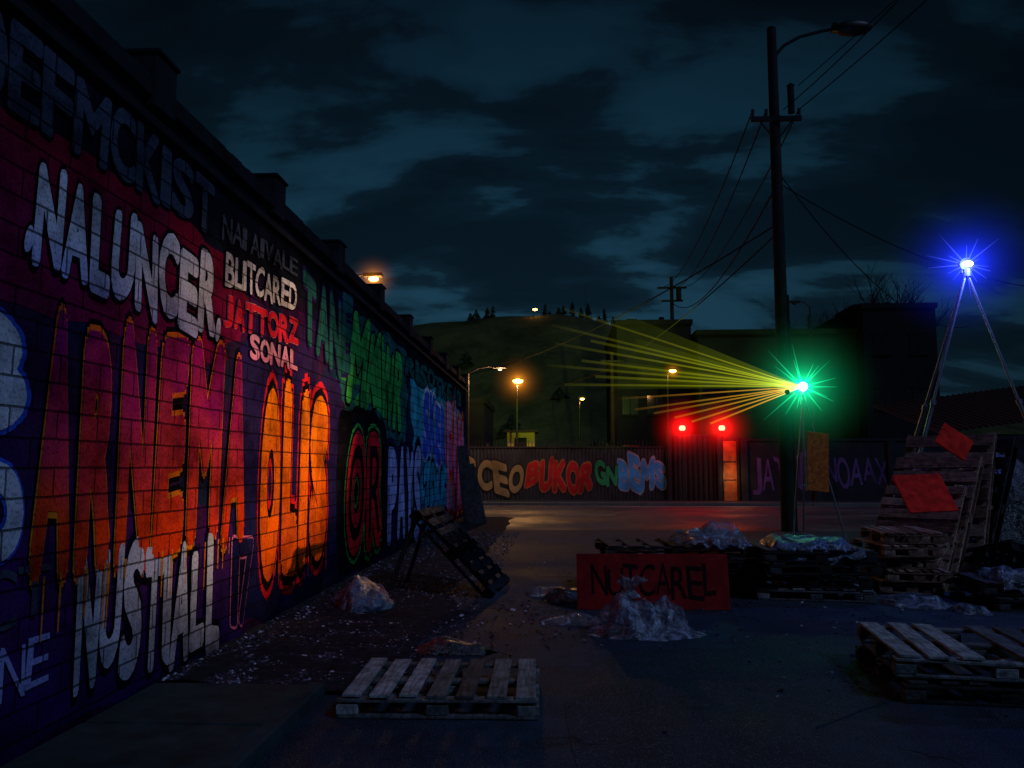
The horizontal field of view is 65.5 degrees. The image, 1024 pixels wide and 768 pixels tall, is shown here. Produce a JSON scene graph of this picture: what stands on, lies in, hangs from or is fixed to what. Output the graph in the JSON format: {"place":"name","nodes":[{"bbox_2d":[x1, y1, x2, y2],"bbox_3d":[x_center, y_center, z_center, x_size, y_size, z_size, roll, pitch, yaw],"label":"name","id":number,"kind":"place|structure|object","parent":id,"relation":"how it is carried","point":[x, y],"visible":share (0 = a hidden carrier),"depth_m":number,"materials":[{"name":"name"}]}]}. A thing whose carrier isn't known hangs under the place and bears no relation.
{"place":"outdoors","nodes":[
{"label":"outdoors","id":0,"kind":"place"},
{"bbox_2d":[466,398,494,446],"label":"walls","id":1,"kind":"structure","parent":0,"point":[481,410],"depth_m":50.28,"materials":[{"name":"concrete"}]},
{"bbox_2d":[75,0,1023,421],"label":"sky","id":2,"kind":"structure","parent":0,"point":[514,157],"materials":[{"name":"blue"}]},
{"bbox_2d":[174,505,1023,767],"bbox_3d":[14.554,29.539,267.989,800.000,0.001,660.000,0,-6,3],"label":"ground","id":3,"kind":"structure","parent":0,"point":[898,732],"depth_m":5.30,"materials":[{"name":"asphalt"}]},
{"bbox_2d":[0,682,324,767],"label":"concrete footpath","id":4,"kind":"structure","parent":3,"relation":"on","point":[190,725],"depth_m":4.61,"materials":[{"name":"concrete"}]},
{"bbox_2d":[0,0,465,752],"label":"graffiti wall","id":5,"kind":"structure","parent":3,"relation":"on","point":[20,448],"depth_m":6.10,"materials":[{"name":"paint"}]},
{"bbox_2d":[0,462,23,561],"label":"graffiti lettering","id":6,"kind":"object","parent":5,"relation":"attached to","point":[11,493],"visible":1,"depth_m":4.15,"materials":[{"name":"blue paint"}]},
{"bbox_2d":[0,312,26,429],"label":"lettering ampersand","id":7,"kind":"object","parent":5,"relation":"attached to","point":[13,395],"visible":1,"depth_m":4.15,"materials":[{"name":"blue paint"}]},
{"bbox_2d":[0,307,31,434],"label":"lettering ampersand outline","id":8,"kind":"object","parent":5,"relation":"attached to","point":[20,371],"visible":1,"depth_m":4.25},
{"bbox_2d":[0,632,49,703],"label":"graffiti lettering","id":9,"kind":"object","parent":5,"relation":"attached to","point":[26,684],"visible":1,"depth_m":4.26,"materials":[{"name":"blue paint"}]},
{"bbox_2d":[0,563,51,630],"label":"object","id":10,"kind":"object","parent":5,"relation":"attached to","point":[11,575],"visible":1,"depth_m":4.26,"materials":[{"name":"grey paint"}]},
{"bbox_2d":[0,12,214,232],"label":"lettering top row","id":11,"kind":"object","parent":5,"relation":"attached to","point":[21,35],"visible":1,"depth_m":4.78,"materials":[{"name":"blue paint"}]},
{"bbox_2d":[0,9,214,234],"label":"lettering top row outline","id":12,"kind":"object","parent":5,"relation":"attached to","point":[29,87],"visible":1,"depth_m":4.87,"materials":[{"name":"paint"}]},
{"bbox_2d":[22,157,220,345],"bbox_3d":[-2.550,-0.818,5.545,0.003,0.821,2.553,0,-6,3],"label":"graffiti outline","id":13,"kind":"object","parent":5,"relation":"attached to","point":[109,274],"visible":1,"depth_m":5.15,"materials":[{"name":"paint"}]},
{"bbox_2d":[24,162,220,340],"bbox_3d":[-2.545,-0.817,5.542,0.003,0.754,2.523,0,-6,3],"label":"graffiti lettering","id":14,"kind":"object","parent":5,"relation":"attached to","point":[99,283],"visible":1,"depth_m":5.22,"materials":[{"name":"white paint"}]},
{"bbox_2d":[0,504,245,766],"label":"graffiti background","id":15,"kind":"structure","parent":5,"relation":"attached to","point":[31,718],"depth_m":4.56,"materials":[{"name":"paint"}]},
{"bbox_2d":[0,107,249,363],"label":"graffiti background","id":16,"kind":"object","parent":5,"relation":"attached to","point":[24,149],"visible":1,"depth_m":4.75,"materials":[{"name":"paint"}]},
{"bbox_2d":[26,297,243,595],"bbox_3d":[-2.530,0.448,5.856,0.003,1.920,3.022,0,-6,3],"label":"graffiti outline","id":17,"kind":"object","parent":5,"relation":"attached to","point":[51,521],"visible":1,"depth_m":5.31,"materials":[{"name":"paint"}]},
{"bbox_2d":[40,537,229,641],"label":"paint drips","id":18,"kind":"object","parent":5,"relation":"attached to","point":[86,573],"visible":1,"depth_m":4.99,"materials":[{"name":"orange paint"}]},
{"bbox_2d":[28,303,243,588],"bbox_3d":[-2.526,0.447,5.854,0.003,1.838,3.001,0,-6,3],"label":"graffiti lettering","id":19,"kind":"object","parent":5,"relation":"attached to","point":[54,515],"visible":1,"depth_m":5.37},
{"bbox_2d":[30,309,243,581],"bbox_3d":[-2.522,0.446,5.851,0.003,1.756,2.980,0,-6,3],"label":"lettering arnema","id":20,"kind":"object","parent":5,"relation":"attached to","point":[205,431],"visible":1,"depth_m":5.41,"materials":[{"name":"red paint"}]},
{"bbox_2d":[71,526,219,706],"bbox_3d":[-2.526,1.607,5.728,0.003,1.227,2.113,0,-6,3],"label":"graffiti outline","id":21,"kind":"object","parent":5,"relation":"attached to","point":[121,683],"visible":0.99,"depth_m":5.45,"materials":[{"name":"paint"}]},
{"bbox_2d":[73,533,218,696],"bbox_3d":[-2.522,1.605,5.724,0.003,1.119,2.072,0,-6,3],"label":"graffiti lettering","id":22,"kind":"object","parent":5,"relation":"attached to","point":[128,656],"visible":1,"depth_m":5.41,"materials":[{"name":"white paint"}]},
{"bbox_2d":[0,0,467,391],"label":"string course","id":23,"kind":"object","parent":5,"relation":"attached to","point":[30,16],"visible":1,"depth_m":5.77,"materials":[{"name":"concrete"}]},
{"bbox_2d":[231,538,252,625],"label":"graffiti lettering","id":24,"kind":"object","parent":5,"relation":"attached to","point":[244,547],"visible":1,"depth_m":7.13,"materials":[{"name":"purple paint"}]},
{"bbox_2d":[39,0,467,387],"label":"coping","id":25,"kind":"object","parent":5,"relation":"on","point":[150,74],"visible":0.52,"depth_m":6.31,"materials":[{"name":"concrete"}]},
{"bbox_2d":[222,214,297,275],"bbox_3d":[-2.426,-1.302,7.815,0.003,0.336,1.994,0,-6,3],"label":"lettering nai aivale","id":26,"kind":"object","parent":5,"relation":"attached to","point":[243,244],"visible":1,"depth_m":7.60,"materials":[{"name":"grey paint"}]},
{"bbox_2d":[224,250,296,310],"bbox_3d":[-2.428,-0.967,7.832,0.003,0.469,1.927,0,-6,3],"label":"graffiti outline","id":27,"kind":"object","parent":5,"relation":"attached to","point":[255,282],"visible":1,"depth_m":7.66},
{"bbox_2d":[225,252,296,309],"bbox_3d":[-2.423,-0.967,7.832,0.003,0.436,1.899,0,-6,3],"label":"graffiti lettering","id":28,"kind":"object","parent":5,"relation":"attached to","point":[230,284],"visible":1,"depth_m":7.62,"materials":[{"name":"white paint"}]},
{"bbox_2d":[224,295,298,344],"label":"graffiti lettering","id":29,"kind":"object","parent":5,"relation":"attached to","point":[251,307],"visible":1,"depth_m":7.74,"materials":[{"name":"red paint"}]},
{"bbox_2d":[250,334,297,370],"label":"graffiti lettering","id":30,"kind":"object","parent":5,"relation":"attached to","point":[271,351],"visible":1,"depth_m":7.99,"materials":[{"name":"white paint"}]},
{"bbox_2d":[230,340,341,622],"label":"graffiti background","id":31,"kind":"object","parent":5,"relation":"attached to","point":[255,375],"visible":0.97,"depth_m":7.91,"materials":[{"name":"paint"}]},
{"bbox_2d":[257,365,329,600],"bbox_3d":[-2.364,1.040,8.810,0.003,2.304,2.338,0,-6,3],"label":"graffiti outline","id":32,"kind":"object","parent":5,"relation":"attached to","point":[287,580],"visible":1,"depth_m":8.59,"materials":[{"name":"paint"}]},
{"bbox_2d":[260,379,327,582],"bbox_3d":[-2.360,1.038,8.799,0.003,2.116,2.265,0,-6,3],"label":"graffiti lettering","id":33,"kind":"object","parent":5,"relation":"attached to","point":[317,515],"visible":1,"depth_m":8.54,"materials":[{"name":"orange paint"}]},
{"bbox_2d":[303,268,352,378],"bbox_3d":[-2.302,-0.740,10.071,0.003,1.264,2.221,0,-6,3],"label":"graffiti lettering","id":34,"kind":"object","parent":5,"relation":"attached to","point":[343,362],"visible":1,"depth_m":10.18,"materials":[{"name":"blue paint"}]},
{"bbox_2d":[302,265,353,382],"bbox_3d":[-2.306,-0.742,10.080,0.003,1.375,2.295,0,-6,3],"label":"graffiti outline","id":35,"kind":"object","parent":5,"relation":"attached to","point":[344,375],"visible":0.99,"depth_m":10.07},
{"bbox_2d":[336,405,386,575],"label":"graffiti background","id":36,"kind":"structure","parent":5,"relation":"attached to","point":[348,420],"depth_m":11.10,"materials":[{"name":"paint"}]},
{"bbox_2d":[344,422,381,564],"bbox_3d":[-2.197,1.620,11.951,0.003,2.103,2.450,0,-6,3],"label":"graffiti outline","id":37,"kind":"object","parent":5,"relation":"attached to","point":[351,561],"visible":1,"depth_m":11.52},
{"bbox_2d":[346,430,381,555],"bbox_3d":[-2.188,1.619,11.941,0.003,1.859,2.286,0,-6,3],"label":"graffiti lettering","id":38,"kind":"object","parent":5,"relation":"attached to","point":[353,545],"visible":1,"depth_m":11.84,"materials":[{"name":"red paint"}]},
{"bbox_2d":[349,445,379,540],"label":"graffiti lettering","id":39,"kind":"object","parent":5,"relation":"attached to","point":[354,531],"visible":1,"depth_m":11.77},
{"bbox_2d":[336,313,407,445],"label":"graffiti background","id":40,"kind":"object","parent":5,"relation":"attached to","point":[395,436],"visible":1,"depth_m":13.80,"materials":[{"name":"paint"}]},
{"bbox_2d":[341,336,402,417],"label":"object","id":41,"kind":"structure","parent":5,"relation":"attached to","point":[357,381],"depth_m":12.94,"materials":[{"name":"paint"}]},
{"bbox_2d":[345,307,401,434],"bbox_3d":[-2.155,-0.113,12.832,0.003,1.725,4.008,0,-6,3],"label":"graffiti outline","id":42,"kind":"object","parent":5,"relation":"attached to","point":[357,375],"visible":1,"depth_m":12.50,"materials":[{"name":"black paint"}]},
{"bbox_2d":[346,310,401,431],"bbox_3d":[-2.150,-0.114,12.833,0.003,1.616,3.920,0,-6,3],"label":"graffiti lettering","id":43,"kind":"object","parent":5,"relation":"attached to","point":[361,350],"visible":1,"depth_m":12.39,"materials":[{"name":"paint"}]},
{"bbox_2d":[385,436,420,555],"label":"graffiti outline","id":44,"kind":"object","parent":5,"relation":"attached to","point":[390,439],"visible":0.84,"depth_m":14.56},
{"bbox_2d":[386,441,420,550],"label":"graffiti lettering","id":45,"kind":"object","parent":5,"relation":"attached to","point":[390,444],"visible":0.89,"depth_m":14.63},
{"bbox_2d":[387,445,420,545],"bbox_3d":[-2.015,2.111,15.108,0.003,1.964,3.313,0,-6,3],"label":"lettering pay","id":46,"kind":"object","parent":5,"relation":"attached to","point":[392,469],"visible":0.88,"depth_m":14.70,"materials":[{"name":"blue paint"}]},
{"bbox_2d":[405,357,460,406],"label":"graffiti lettering","id":47,"kind":"object","parent":5,"relation":"attached to","point":[423,375],"visible":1,"depth_m":18.04,"materials":[{"name":"blue paint"}]},
{"bbox_2d":[423,391,445,465],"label":"graffiti lettering","id":48,"kind":"object","parent":5,"relation":"attached to","point":[427,443],"visible":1,"depth_m":18.61,"materials":[{"name":"blue paint"}]},
{"bbox_2d":[423,459,446,529],"bbox_3d":[-1.803,2.701,19.008,0.003,1.794,3.967,0,-6,3],"label":"blue lettering lower","id":49,"kind":"object","parent":5,"relation":"attached to","point":[441,498],"visible":0.71,"depth_m":18.93,"materials":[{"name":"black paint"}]},
{"bbox_2d":[410,370,460,529],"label":"graffiti background","id":50,"kind":"object","parent":5,"relation":"attached to","point":[416,400],"visible":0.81,"depth_m":17.00,"materials":[{"name":"paint"}]},
{"bbox_2d":[447,400,462,510],"bbox_3d":[-1.607,2.046,22.717,0.003,3.158,3.814,0,-6,3],"label":"pink lettering end","id":51,"kind":"object","parent":5,"relation":"attached to","point":[449,442],"visible":0.8,"depth_m":22.17,"materials":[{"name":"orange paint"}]},
{"bbox_2d":[446,395,463,516],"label":"lettering end pink outline","id":52,"kind":"object","parent":5,"relation":"attached to","point":[450,473],"visible":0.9,"depth_m":22.09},
{"bbox_2d":[158,516,518,692],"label":"gravel verge","id":53,"kind":"structure","parent":3,"relation":"on","point":[414,613],"depth_m":7.55,"materials":[{"name":"gravel"}]},
{"bbox_2d":[328,575,394,612],"bbox_3d":[-1.659,2.319,8.927,0.805,0.373,0.850,6,-8,-44],"label":"crumpled tarp","id":54,"kind":"object","parent":53,"relation":"on","point":[360,594],"visible":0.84,"depth_m":8.67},
{"bbox_2d":[336,658,538,719],"bbox_3d":[-0.461,2.109,5.562,1.302,0.151,1.018,0,-6,2],"label":"wooden pallet","id":55,"kind":"object","parent":3,"relation":"on","point":[441,695],"visible":1,"depth_m":5.29,"materials":[{"name":"grey wood"}]},
{"bbox_2d":[387,505,509,598],"bbox_3d":[-0.843,2.194,10.508,1.468,1.131,1.265,-1,-6,9],"label":"leaning pallet","id":56,"kind":"object","parent":3,"relation":"on","point":[453,552],"visible":0.92,"depth_m":10.17,"materials":[{"name":"brown wood"}]},
{"bbox_2d":[416,636,496,655],"bbox_3d":[-0.494,2.267,6.945,0.744,0.126,0.341,0,-6,3],"label":"crumpled tarp","id":57,"kind":"object","parent":3,"relation":"on","point":[444,645],"visible":0.98,"depth_m":6.85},
{"bbox_2d":[457,445,486,523],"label":"leaning planks","id":58,"kind":"object","parent":3,"relation":"on","point":[473,508],"visible":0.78,"depth_m":21.96,"materials":[{"name":"grey wood"}]},
{"bbox_2d":[503,430,538,445],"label":"kiosk","id":59,"kind":"object","parent":3,"relation":"on","point":[525,436],"visible":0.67,"depth_m":46.45,"materials":[{"name":"brick"}]},
{"bbox_2d":[543,586,576,601],"bbox_3d":[0.681,2.543,9.695,0.602,0.148,0.484,0,-6,3],"label":"plastic sheet scrap","id":60,"kind":"object","parent":3,"relation":"on","point":[559,594],"visible":0.66,"depth_m":9.54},
{"bbox_2d":[469,440,667,500],"bbox_3d":[-2.508,3.964,36.006,19.114,2.780,0.170,0,-6,3],"label":"graffiti fence","id":61,"kind":"object","parent":3,"relation":"on","point":[603,472],"visible":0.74,"depth_m":35.66,"materials":[{"name":"paint"}]},
{"bbox_2d":[541,612,606,626],"bbox_3d":[0.657,2.430,8.291,0.648,0.081,0.533,-3,-6,23],"label":"plastic sheet scrap","id":62,"kind":"object","parent":3,"relation":"on","point":[581,620],"visible":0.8,"depth_m":8.20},
{"bbox_2d":[601,352,622,445],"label":"utility pole","id":63,"kind":"object","parent":3,"relation":"on","point":[611,360],"visible":0.76,"depth_m":49.85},
{"bbox_2d":[582,574,706,641],"bbox_3d":[1.275,2.142,7.776,1.211,0.548,0.843,0,-6,3],"label":"plastic bag","id":64,"kind":"object","parent":3,"relation":"on","point":[657,625],"visible":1,"depth_m":7.64,"materials":[{"name":"plastic"}]},
{"bbox_2d":[604,319,692,445],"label":"walls","id":65,"kind":"structure","parent":3,"relation":"on","point":[642,380],"depth_m":55.93,"materials":[{"name":"concrete"}]},
{"bbox_2d":[621,346,687,445],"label":"windows","id":66,"kind":"structure","parent":65,"relation":"attached to","point":[659,399],"depth_m":55.81,"materials":[{"name":"black glass"}]},
{"bbox_2d":[621,345,689,445],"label":"window frames","id":67,"kind":"structure","parent":65,"relation":"attached to","point":[655,395],"depth_m":55.76,"materials":[{"name":"metal"}]},
{"bbox_2d":[576,554,730,609],"bbox_3d":[1.599,2.252,9.070,1.720,0.620,0.067,0,-17,1],"label":"red sign board","id":68,"kind":"object","parent":3,"relation":"on","point":[691,581],"visible":0.97,"depth_m":9.05,"materials":[{"name":"paint"}]},
{"bbox_2d":[479,555,839,577],"bbox_3d":[2.406,2.954,12.945,5.806,0.001,2.993,0,-6,3],"label":"asphalt patch","id":69,"kind":"object","parent":3,"relation":"on","point":[521,565],"visible":0.19,"depth_m":12.98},
{"bbox_2d":[595,537,754,592],"bbox_3d":[2.156,2.416,10.690,2.071,0.622,1.394,0,-6,3],"label":"pallet stack","id":70,"kind":"object","parent":3,"relation":"on","point":[739,564],"visible":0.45,"depth_m":10.35,"materials":[{"name":"brown wood"}]},
{"bbox_2d":[667,527,751,549],"bbox_3d":[2.579,2.013,10.465,0.939,0.252,0.862,1,-6,-8],"label":"plastic cover","id":71,"kind":"object","parent":70,"relation":"on","point":[694,541],"visible":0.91,"depth_m":10.23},
{"bbox_2d":[691,520,746,539],"bbox_3d":[2.757,1.932,10.639,0.786,0.239,0.557,2,-6,-20],"label":"plastic sheet scrap","id":72,"kind":"object","parent":71,"relation":"on","point":[712,525],"visible":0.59,"depth_m":10.47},
{"bbox_2d":[483,502,880,505],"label":"kerb","id":73,"kind":"structure","parent":3,"relation":"on","point":[660,504],"depth_m":33.01,"materials":[{"name":"concrete"}]},
{"bbox_2d":[667,430,721,500],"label":"steel gate","id":74,"kind":"structure","parent":3,"relation":"on","point":[702,468],"depth_m":35.29,"materials":[{"name":"metal"}]},
{"bbox_2d":[407,551,1021,762],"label":"ground litter","id":75,"kind":"object","parent":3,"relation":"on","point":[555,634],"visible":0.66,"depth_m":8.13,"materials":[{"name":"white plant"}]},
{"bbox_2d":[720,436,739,500],"bbox_3d":[9.627,3.804,35.294,0.840,2.950,0.170,0,-6,3],"label":"doorway","id":76,"kind":"structure","parent":3,"relation":"on","point":[736,461],"depth_m":35.24,"materials":[{"name":"wood"}]},
{"bbox_2d":[721,441,737,500],"bbox_3d":[9.628,3.855,35.298,0.640,2.650,0.050,0,-6,3],"label":"door","id":77,"kind":"structure","parent":76,"relation":"attached to","point":[730,470],"depth_m":35.27,"materials":[{"name":"orange paint"}]},
{"bbox_2d":[563,623,999,767],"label":"asphalt patch","id":78,"kind":"object","parent":3,"relation":"on","point":[615,718],"visible":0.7,"depth_m":5.47,"materials":[{"name":"asphalt"}]},
{"bbox_2d":[769,382,846,537],"bbox_3d":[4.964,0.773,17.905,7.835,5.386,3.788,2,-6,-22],"label":"green light tripod","id":79,"kind":"object","parent":3,"relation":"on","point":[801,387],"visible":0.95,"depth_m":18.63,"materials":[{"name":"metal"}]},
{"bbox_2d":[807,431,828,491],"bbox_3d":[6.938,1.766,18.080,0.500,1.350,0.048,6,-15,-2],"label":"plywood board","id":80,"kind":"object","parent":79,"relation":"attached to","point":[817,461],"visible":1,"depth_m":18.05,"materials":[{"name":"brown wood"}]},
{"bbox_2d":[751,20,871,531],"bbox_3d":[7.869,-2.899,20.416,3.153,13.400,0.511,-1,-6,11],"label":"utility pole","id":81,"kind":"object","parent":3,"relation":"on","point":[774,119],"visible":0.98,"depth_m":20.56,"materials":[{"name":"wood"}]},
{"bbox_2d":[469,0,1023,383],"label":"overhead wires","id":82,"kind":"object","parent":81,"relation":"attached to","point":[740,247],"visible":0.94,"depth_m":23.70,"materials":[{"name":"rubber"}]},
{"bbox_2d":[742,541,882,602],"bbox_3d":[3.740,2.349,10.084,1.537,0.627,1.315,0,-6,3],"label":"pallet stack","id":83,"kind":"object","parent":3,"relation":"on","point":[804,579],"visible":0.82,"depth_m":9.58,"materials":[{"name":"brown wood"}]},
{"bbox_2d":[752,534,866,564],"bbox_3d":[3.708,2.068,10.004,1.245,0.344,0.957,-1,-6,9],"label":"plastic cover","id":84,"kind":"object","parent":83,"relation":"on","point":[811,542],"visible":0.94,"depth_m":9.68,"materials":[{"name":"plastic"}]},
{"bbox_2d":[738,438,1023,500],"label":"yard wall","id":85,"kind":"structure","parent":3,"relation":"on","point":[862,450],"depth_m":35.08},
{"bbox_2d":[753,452,806,494],"bbox_3d":[11.923,3.936,35.177,2.581,1.918,0.003,0,-6,3],"label":"tag","id":86,"kind":"object","parent":85,"relation":"attached to","point":[758,491],"visible":0.63,"depth_m":35.19,"materials":[{"name":"paint"}]},
{"bbox_2d":[829,457,887,488],"bbox_3d":[15.118,3.885,35.009,2.832,1.443,0.003,0,-6,3],"label":"tag","id":87,"kind":"object","parent":85,"relation":"attached to","point":[854,475],"visible":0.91,"depth_m":35.00,"materials":[{"name":"paint"}]},
{"bbox_2d":[850,526,951,595],"bbox_3d":[5.148,2.316,10.551,0.973,0.796,1.208,0,-6,3],"label":"pallet stack","id":88,"kind":"object","parent":3,"relation":"on","point":[890,542],"visible":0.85,"depth_m":10.14,"materials":[{"name":"brown wood"}]},
{"bbox_2d":[877,592,953,609],"bbox_3d":[4.723,2.515,9.342,0.895,0.131,0.741,0,-6,3],"label":"plastic sheet scrap","id":89,"kind":"object","parent":3,"relation":"on","point":[938,604],"visible":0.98,"depth_m":9.20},
{"bbox_2d":[855,622,1023,707],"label":"pallet stack","id":90,"kind":"object","parent":3,"relation":"on","point":[973,665],"visible":1,"depth_m":5.70,"materials":[{"name":"grey wood"}]},
{"bbox_2d":[859,433,1023,591],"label":"pallet pile","id":91,"kind":"object","parent":3,"relation":"on","point":[959,529],"visible":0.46,"depth_m":11.02,"materials":[{"name":"brown wood"}]},
{"bbox_2d":[892,473,958,512],"bbox_3d":[5.281,1.403,10.201,0.722,0.634,0.048,4,-40,-2],"label":"red board","id":92,"kind":"object","parent":91,"relation":"on","point":[922,493],"visible":1,"depth_m":10.18,"materials":[{"name":"wood"}]},
{"bbox_2d":[935,423,973,460],"bbox_3d":[5.790,0.763,10.442,0.576,0.575,0.048,1,-35,-11],"label":"red board","id":93,"kind":"object","parent":91,"relation":"on","point":[958,444],"visible":1,"depth_m":10.42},
{"bbox_2d":[872,385,1023,437],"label":"ribbed roof shed","id":94,"kind":"structure","parent":3,"relation":"on","point":[980,409],"depth_m":42.87,"materials":[{"name":"metal"}]},
{"bbox_2d":[914,258,1023,469],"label":"blue light tripod","id":95,"kind":"object","parent":3,"relation":"on","point":[965,266],"visible":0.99,"depth_m":12.76,"materials":[{"name":"metal"}]},
{"bbox_2d":[950,572,1023,611],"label":"pallet stack","id":96,"kind":"object","parent":3,"relation":"on","point":[1006,599],"visible":0.86,"depth_m":9.27,"materials":[{"name":"brown wood"}]},
{"bbox_2d":[964,565,1023,592],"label":"plastic cover","id":97,"kind":"object","parent":96,"relation":"on","point":[1008,572],"visible":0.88,"depth_m":9.12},
{"bbox_2d":[955,452,1023,578],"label":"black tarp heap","id":98,"kind":"object","parent":3,"relation":"on","point":[1013,525],"visible":0.07,"depth_m":11.18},
{"bbox_2d":[482,500,880,504],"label":"pavement","id":99,"kind":"structure","parent":0,"point":[573,501],"depth_m":34.24,"materials":[{"name":"concrete"}]},
{"bbox_2d":[483,505,880,530],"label":"road","id":100,"kind":"structure","parent":0,"point":[685,518],"depth_m":25.31,"materials":[{"name":"asphalt"}]},
{"bbox_2d":[413,314,1023,446],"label":"hill","id":101,"kind":"structure","parent":0,"point":[505,340],"depth_m":97.64,"materials":[{"name":"green plant"}]},
{"bbox_2d":[459,301,613,445],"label":"distant trees","id":102,"kind":"object","parent":101,"relation":"on","point":[467,361],"visible":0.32,"depth_m":122.36,"materials":[{"name":"green plant"}]},
{"bbox_2d":[790,262,960,328],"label":"bare tree","id":103,"kind":"object","parent":101,"relation":"on","point":[874,300],"visible":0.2,"depth_m":68.95,"materials":[{"name":"brown plant"}]},
{"bbox_2d":[691,328,860,440],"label":"walls","id":104,"kind":"structure","parent":0,"point":[729,350],"depth_m":53.43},
{"bbox_2d":[703,370,853,440],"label":"windows","id":105,"kind":"structure","parent":104,"relation":"attached to","point":[771,377],"depth_m":53.42,"materials":[{"name":"black glass"}]},
{"bbox_2d":[702,368,856,439],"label":"window frames","id":106,"kind":"structure","parent":104,"relation":"attached to","point":[810,394],"depth_m":53.30,"materials":[{"name":"metal"}]},
{"bbox_2d":[813,302,939,437],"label":"walls","id":107,"kind":"structure","parent":0,"point":[901,370],"depth_m":52.22,"materials":[{"name":"brick"}]},
{"bbox_2d":[873,334,929,404],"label":"windows","id":108,"kind":"structure","parent":107,"relation":"attached to","point":[877,345],"depth_m":52.15,"materials":[{"name":"black glass"}]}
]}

